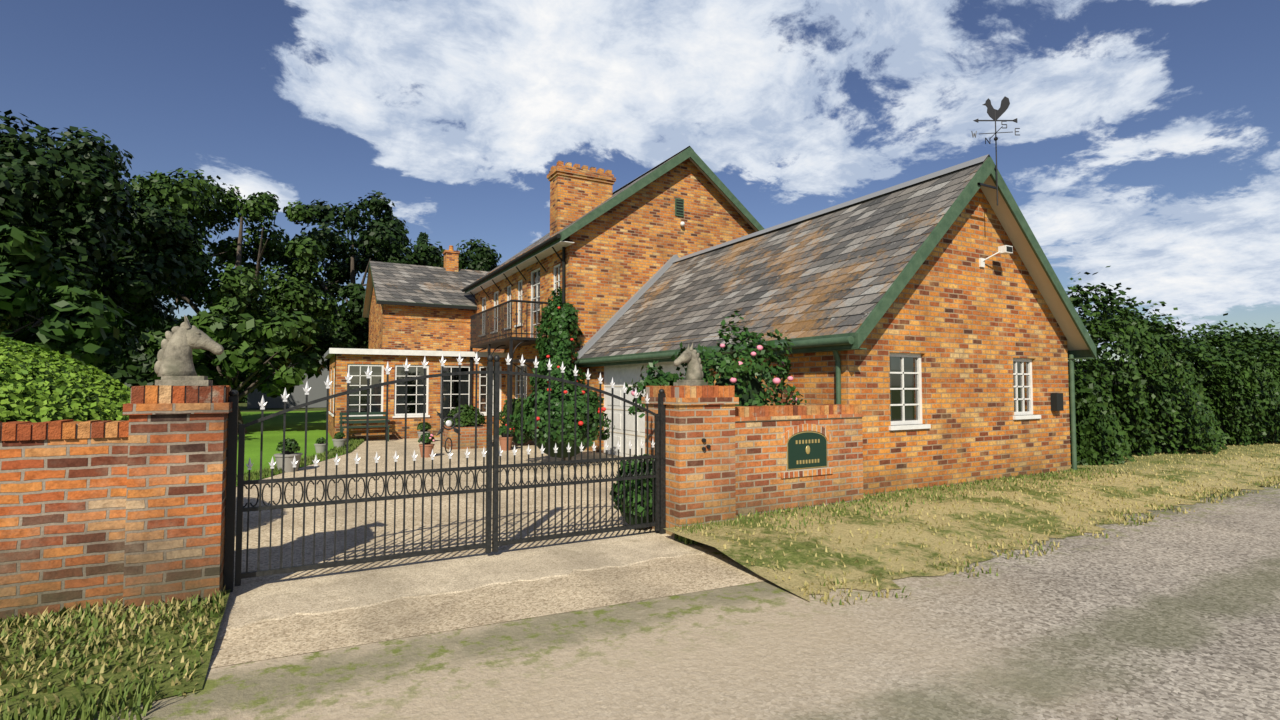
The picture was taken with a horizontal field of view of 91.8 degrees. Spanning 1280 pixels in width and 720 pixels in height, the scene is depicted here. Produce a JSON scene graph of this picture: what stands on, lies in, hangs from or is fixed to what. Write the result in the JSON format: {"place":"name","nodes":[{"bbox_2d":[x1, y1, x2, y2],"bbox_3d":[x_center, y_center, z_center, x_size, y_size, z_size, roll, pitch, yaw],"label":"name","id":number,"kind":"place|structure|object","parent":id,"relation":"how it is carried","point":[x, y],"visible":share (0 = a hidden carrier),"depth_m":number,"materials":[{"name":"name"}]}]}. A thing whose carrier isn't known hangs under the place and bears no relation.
{"place":"outdoors","nodes":[
{"label":"outdoors","id":0,"kind":"place"},
{"bbox_2d":[0,586,230,719],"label":"verge ground","id":1,"kind":"structure","parent":0,"point":[167,689],"depth_m":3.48,"materials":[{"name":"green plant"}]},
{"bbox_2d":[0,419,128,621],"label":"boundary wall","id":2,"kind":"structure","parent":1,"relation":"on","point":[63,487],"depth_m":4.21,"materials":[{"name":"brick"}]},
{"bbox_2d":[1,670,162,719],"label":"grass tufts","id":3,"kind":"object","parent":1,"relation":"on","point":[60,713],"visible":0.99,"depth_m":2.99,"materials":[{"name":"green plant"}]},
{"bbox_2d":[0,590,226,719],"bbox_3d":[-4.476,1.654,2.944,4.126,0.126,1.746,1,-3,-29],"label":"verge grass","id":4,"kind":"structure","parent":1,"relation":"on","point":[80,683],"depth_m":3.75,"materials":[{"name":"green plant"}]},
{"bbox_2d":[123,385,232,610],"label":"gate pillar","id":5,"kind":"structure","parent":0,"point":[176,495],"depth_m":4.42,"materials":[{"name":"orange brick"}]},
{"bbox_2d":[154,315,223,385],"bbox_3d":[-3.421,-0.070,4.714,0.429,0.536,0.280,1,-3,-29],"label":"horse head statue","id":6,"kind":"object","parent":5,"relation":"on","point":[174,365],"visible":1,"depth_m":4.64,"materials":[{"name":"stone"}]},
{"bbox_2d":[247,356,328,408],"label":"wall","id":7,"kind":"structure","parent":0,"point":[318,390],"depth_m":45.57,"materials":[{"name":"grey"}]},
{"bbox_2d":[236,411,358,485],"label":"lawn ground","id":8,"kind":"structure","parent":0,"point":[294,428],"depth_m":20.31,"materials":[{"name":"green plant"}]},
{"bbox_2d":[0,224,134,366],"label":"garden tree","id":9,"kind":"object","parent":8,"relation":"on","point":[78,320],"visible":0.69,"depth_m":14.05,"materials":[{"name":"green plant"}]},
{"bbox_2d":[138,296,325,432],"bbox_3d":[-13.679,0.184,21.174,5.055,4.813,4.936,-2,-3,33],"label":"garden tree","id":10,"kind":"object","parent":8,"relation":"on","point":[245,362],"visible":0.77,"depth_m":20.41,"materials":[{"name":"green plant"}]},
{"bbox_2d":[274,438,302,472],"bbox_3d":[-6.584,1.772,11.607,0.475,0.630,0.475,1,-3,-29],"label":"potted plant","id":11,"kind":"object","parent":8,"relation":"on","point":[291,446],"visible":0.89,"depth_m":11.50,"materials":[{"name":"grey"}]},
{"bbox_2d":[236,437,364,480],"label":"plants","id":12,"kind":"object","parent":8,"relation":"on","point":[353,443],"depth_m":13.34,"materials":[{"name":"green plant"}]},
{"bbox_2d":[314,437,325,452],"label":"potted plant","id":13,"kind":"object","parent":8,"relation":"on","point":[320,446],"visible":0.91,"depth_m":14.63,"materials":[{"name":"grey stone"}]},
{"bbox_2d":[332,432,345,447],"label":"potted plant","id":14,"kind":"object","parent":8,"relation":"on","point":[339,440],"visible":0.96,"depth_m":15.71,"materials":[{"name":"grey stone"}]},
{"bbox_2d":[339,411,389,440],"bbox_3d":[-7.899,1.922,17.795,1.300,0.850,0.500,1,-3,-29],"label":"garden bench","id":15,"kind":"object","parent":8,"relation":"on","point":[341,422],"visible":0.8,"depth_m":17.93,"materials":[{"name":"green wood"}]},
{"bbox_2d":[234,435,654,585],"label":"courtyard gravel","id":16,"kind":"structure","parent":0,"point":[394,446],"depth_m":7.83,"materials":[{"name":"beige gravel"}]},
{"bbox_2d":[0,337,130,422],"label":"clipped shrub","id":17,"kind":"object","parent":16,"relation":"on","point":[40,384],"visible":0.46,"depth_m":5.44,"materials":[{"name":"green plant"}]},
{"bbox_2d":[272,190,444,370],"bbox_3d":[-16.008,-3.170,35.396,9.332,12.699,9.194,1,-3,-29],"label":"sycamore tree","id":18,"kind":"object","parent":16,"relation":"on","point":[387,238],"visible":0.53,"depth_m":33.55,"materials":[{"name":"green plant"}]},
{"bbox_2d":[417,422,431,442],"bbox_3d":[-6.122,2.034,17.572,0.410,0.606,0.408,1,-3,-29],"label":"pot","id":19,"kind":"object","parent":16,"relation":"on","point":[420,427],"visible":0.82,"depth_m":17.49,"materials":[{"name":"grey stone"}]},
{"bbox_2d":[418,433,434,457],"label":"potted plant","id":20,"kind":"object","parent":16,"relation":"on","point":[429,439],"visible":0.9,"depth_m":13.87,"materials":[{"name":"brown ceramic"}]},
{"bbox_2d":[224,389,665,591],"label":"gate posts","id":21,"kind":"object","parent":16,"relation":"on","point":[230,497],"visible":0.99,"depth_m":4.82,"materials":[{"name":"black metal"}]},
{"bbox_2d":[235,353,492,585],"bbox_3d":[-2.268,0.839,5.344,2.013,1.872,0.060,1,-3,-29],"label":"gate leaf","id":22,"kind":"object","parent":21,"relation":"attached to","point":[241,509],"visible":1,"depth_m":5.31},
{"bbox_2d":[492,353,659,551],"bbox_3d":[-0.592,0.878,6.272,1.813,1.872,0.060,1,-3,-29],"label":"gate leaf","id":23,"kind":"object","parent":21,"relation":"attached to","point":[497,488],"visible":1,"depth_m":6.19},
{"bbox_2d":[443,404,486,449],"bbox_3d":[-4.596,1.713,16.266,1.075,1.140,1.066,1,-3,-29],"label":"brick planter","id":24,"kind":"object","parent":16,"relation":"on","point":[467,426],"visible":0.83,"depth_m":15.89,"materials":[{"name":"orange brick"}]},
{"bbox_2d":[499,424,514,450],"bbox_3d":[-3.347,1.918,15.455,0.465,0.661,0.456,1,-3,-29],"label":"pot","id":25,"kind":"object","parent":16,"relation":"on","point":[503,434],"visible":0.75,"depth_m":15.33,"materials":[{"name":"brown ceramic"}]},
{"bbox_2d":[499,398,529,443],"bbox_3d":[-3.224,1.631,16.705,1.186,1.257,1.433,1,-3,-29],"label":"climbing plant","id":26,"kind":"object","parent":16,"relation":"on","point":[516,405],"visible":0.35,"depth_m":16.40,"materials":[{"name":"green plant"}]},
{"bbox_2d":[528,336,585,395],"bbox_3d":[-2.180,0.823,15.650,1.472,2.933,2.851,1,-3,-29],"label":"shrub","id":27,"kind":"object","parent":16,"relation":"on","point":[556,360],"visible":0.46,"depth_m":15.13,"materials":[{"name":"green plant"}]},
{"bbox_2d":[509,379,614,465],"bbox_3d":[-1.576,1.270,12.646,2.125,1.790,1.979,1,-3,-29],"label":"red flower bush","id":28,"kind":"object","parent":16,"relation":"on","point":[555,416],"visible":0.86,"depth_m":12.12,"materials":[{"name":"green plant"}]},
{"bbox_2d":[609,453,654,528],"bbox_3d":[-0.031,1.462,6.927,0.692,0.842,0.683,-1,-3,19],"label":"shrub","id":29,"kind":"object","parent":16,"relation":"on","point":[640,509],"visible":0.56,"depth_m":6.74,"materials":[{"name":"green plant"}]},
{"bbox_2d":[642,385,738,537],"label":"gate pillar","id":30,"kind":"structure","parent":16,"relation":"on","point":[700,485],"depth_m":6.64,"materials":[{"name":"orange brick"}]},
{"bbox_2d":[673,343,707,385],"bbox_3d":[0.552,0.048,7.016,0.395,0.493,0.258,1,-3,-29],"label":"horse head statue","id":31,"kind":"object","parent":30,"relation":"on","point":[689,355],"visible":1,"depth_m":6.98,"materials":[{"name":"stone"}]},
{"bbox_2d":[701,438,710,450],"bbox_3d":[0.707,0.902,6.631,0.102,0.132,0.030,1,-3,-29],"label":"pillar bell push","id":32,"kind":"object","parent":30,"relation":"attached to","point":[707,446],"visible":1,"depth_m":6.61,"materials":[{"name":"black metal"}]},
{"bbox_2d":[671,310,806,405],"bbox_3d":[1.331,0.304,8.063,2.321,1.878,1.166,1,-3,-29],"label":"rose bush by pillar","id":33,"kind":"object","parent":30,"relation":"attached to","point":[739,375],"visible":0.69,"depth_m":7.89,"materials":[{"name":"green plant"}]},
{"bbox_2d":[625,360,684,417],"bbox_3d":[0.233,0.489,7.764,0.786,0.979,0.884,1,-3,-29],"label":"rose bush","id":34,"kind":"object","parent":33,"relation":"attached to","point":[661,378],"visible":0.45,"depth_m":7.64,"materials":[{"name":"green plant"}]},
{"bbox_2d":[735,404,862,516],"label":"wing wall with plaque","id":35,"kind":"structure","parent":16,"relation":"on","point":[789,456],"depth_m":7.41,"materials":[{"name":"brick"}]},
{"bbox_2d":[208,551,767,667],"bbox_3d":[-1.262,1.804,4.918,4.430,0.001,1.950,1,-3,-29],"label":"driveway apron","id":36,"kind":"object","parent":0,"point":[480,606],"depth_m":4.47,"materials":[{"name":"beige concrete"}]},
{"bbox_2d":[218,531,707,630],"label":"threshold slab","id":37,"kind":"structure","parent":36,"relation":"on","point":[249,604],"depth_m":5.18,"materials":[{"name":"concrete"}]},
{"bbox_2d":[0,0,1279,360],"label":"sky","id":38,"kind":"structure","parent":0,"point":[1146,145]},
{"bbox_2d":[66,483,1279,719],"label":"road","id":39,"kind":"structure","parent":0,"point":[1168,615],"depth_m":3.70,"materials":[{"name":"beige gravel"}]},
{"bbox_2d":[238,403,1264,494],"bbox_3d":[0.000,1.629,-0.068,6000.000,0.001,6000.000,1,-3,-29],"label":"terrain ground","id":40,"kind":"structure","parent":0,"point":[242,407],"depth_m":43.02,"materials":[{"name":"green plant"}]},
{"bbox_2d":[8,198,190,374],"bbox_3d":[-31.753,-3.303,33.051,13.338,12.784,12.842,-2,-3,33],"label":"tree behind trees","id":41,"kind":"object","parent":40,"relation":"on","point":[128,332],"visible":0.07,"depth_m":34.19,"materials":[{"name":"green plant"}]},
{"bbox_2d":[0,110,200,337],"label":"oak tree","id":42,"kind":"object","parent":40,"relation":"on","point":[102,244],"visible":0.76,"depth_m":18.85,"materials":[{"name":"green plant"}]},
{"bbox_2d":[95,315,246,402],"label":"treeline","id":43,"kind":"object","parent":40,"relation":"on","point":[135,369],"visible":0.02,"depth_m":55.34,"materials":[{"name":"green plant"}]},
{"bbox_2d":[120,167,341,365],"bbox_3d":[-18.153,-2.828,27.513,8.401,11.303,9.484,-2,-3,37],"label":"ash tree","id":44,"kind":"object","parent":40,"relation":"on","point":[246,284],"visible":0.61,"depth_m":27.39,"materials":[{"name":"green plant"}]},
{"bbox_2d":[416,232,428,247],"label":"tree","id":45,"kind":"object","parent":40,"relation":"on","point":[423,236],"visible":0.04,"depth_m":47.53,"materials":[{"name":"green plant"}]},
{"bbox_2d":[432,239,501,271],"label":"tree","id":46,"kind":"object","parent":40,"relation":"on","point":[480,258],"visible":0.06,"depth_m":53.45,"materials":[{"name":"green plant"}]},
{"bbox_2d":[324,146,763,440],"bbox_3d":[-4.556,-1.442,22.800,12.440,8.590,15.840,1,-3,-29],"label":"farmhouse","id":47,"kind":"object","parent":40,"relation":"on","point":[601,253],"visible":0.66,"depth_m":18.45,"materials":[{"name":"brick"}]},
{"bbox_2d":[469,299,548,447],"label":"balcony","id":48,"kind":"structure","parent":47,"relation":"attached to","point":[509,343],"depth_m":17.32,"materials":[{"name":"black metal"}]},
{"bbox_2d":[513,359,538,372],"bbox_3d":[-3.023,0.282,16.964,0.858,0.583,1.000,1,-3,-29],"label":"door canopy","id":49,"kind":"object","parent":47,"relation":"attached to","point":[525,362],"visible":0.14,"depth_m":16.53,"materials":[{"name":"black metal"}]},
{"bbox_2d":[534,286,581,359],"bbox_3d":[-2.077,-0.858,15.836,1.114,2.106,1.952,1,-3,-29],"label":"climbing plant","id":50,"kind":"object","parent":47,"relation":"attached to","point":[557,313],"visible":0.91,"depth_m":15.42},
{"bbox_2d":[1065,266,1279,468],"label":"roadside hedge","id":51,"kind":"object","parent":40,"relation":"on","point":[1167,391],"visible":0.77,"depth_m":13.19,"materials":[{"name":"green plant"}]},
{"bbox_2d":[573,154,1096,495],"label":"brick outbuilding","id":52,"kind":"structure","parent":0,"point":[932,324],"depth_m":9.77,"materials":[{"name":"brick"}]},
{"bbox_2d":[971,97,1019,205],"bbox_3d":[5.312,-3.168,9.360,0.741,1.675,0.564,1,-3,-29],"label":"weather vane","id":53,"kind":"object","parent":52,"relation":"on","point":[994,114],"visible":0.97,"depth_m":9.40,"materials":[{"name":"black metal"}]},
{"bbox_2d":[664,440,1279,601],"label":"verge ground","id":54,"kind":"structure","parent":0,"point":[796,565],"depth_m":6.82,"materials":[{"name":"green plant"}]},
{"bbox_2d":[674,516,748,544],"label":"grass tufts","id":55,"kind":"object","parent":54,"relation":"on","point":[684,539],"depth_m":6.40,"materials":[{"name":"plant"}]},
{"bbox_2d":[737,467,1134,528],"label":"grass","id":56,"kind":"structure","parent":54,"relation":"on","point":[940,487],"depth_m":8.23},
{"bbox_2d":[793,475,1279,606],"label":"grass tufts","id":57,"kind":"object","parent":54,"relation":"on","point":[896,594],"visible":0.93,"depth_m":6.05,"materials":[{"name":"plant"}]}
]}

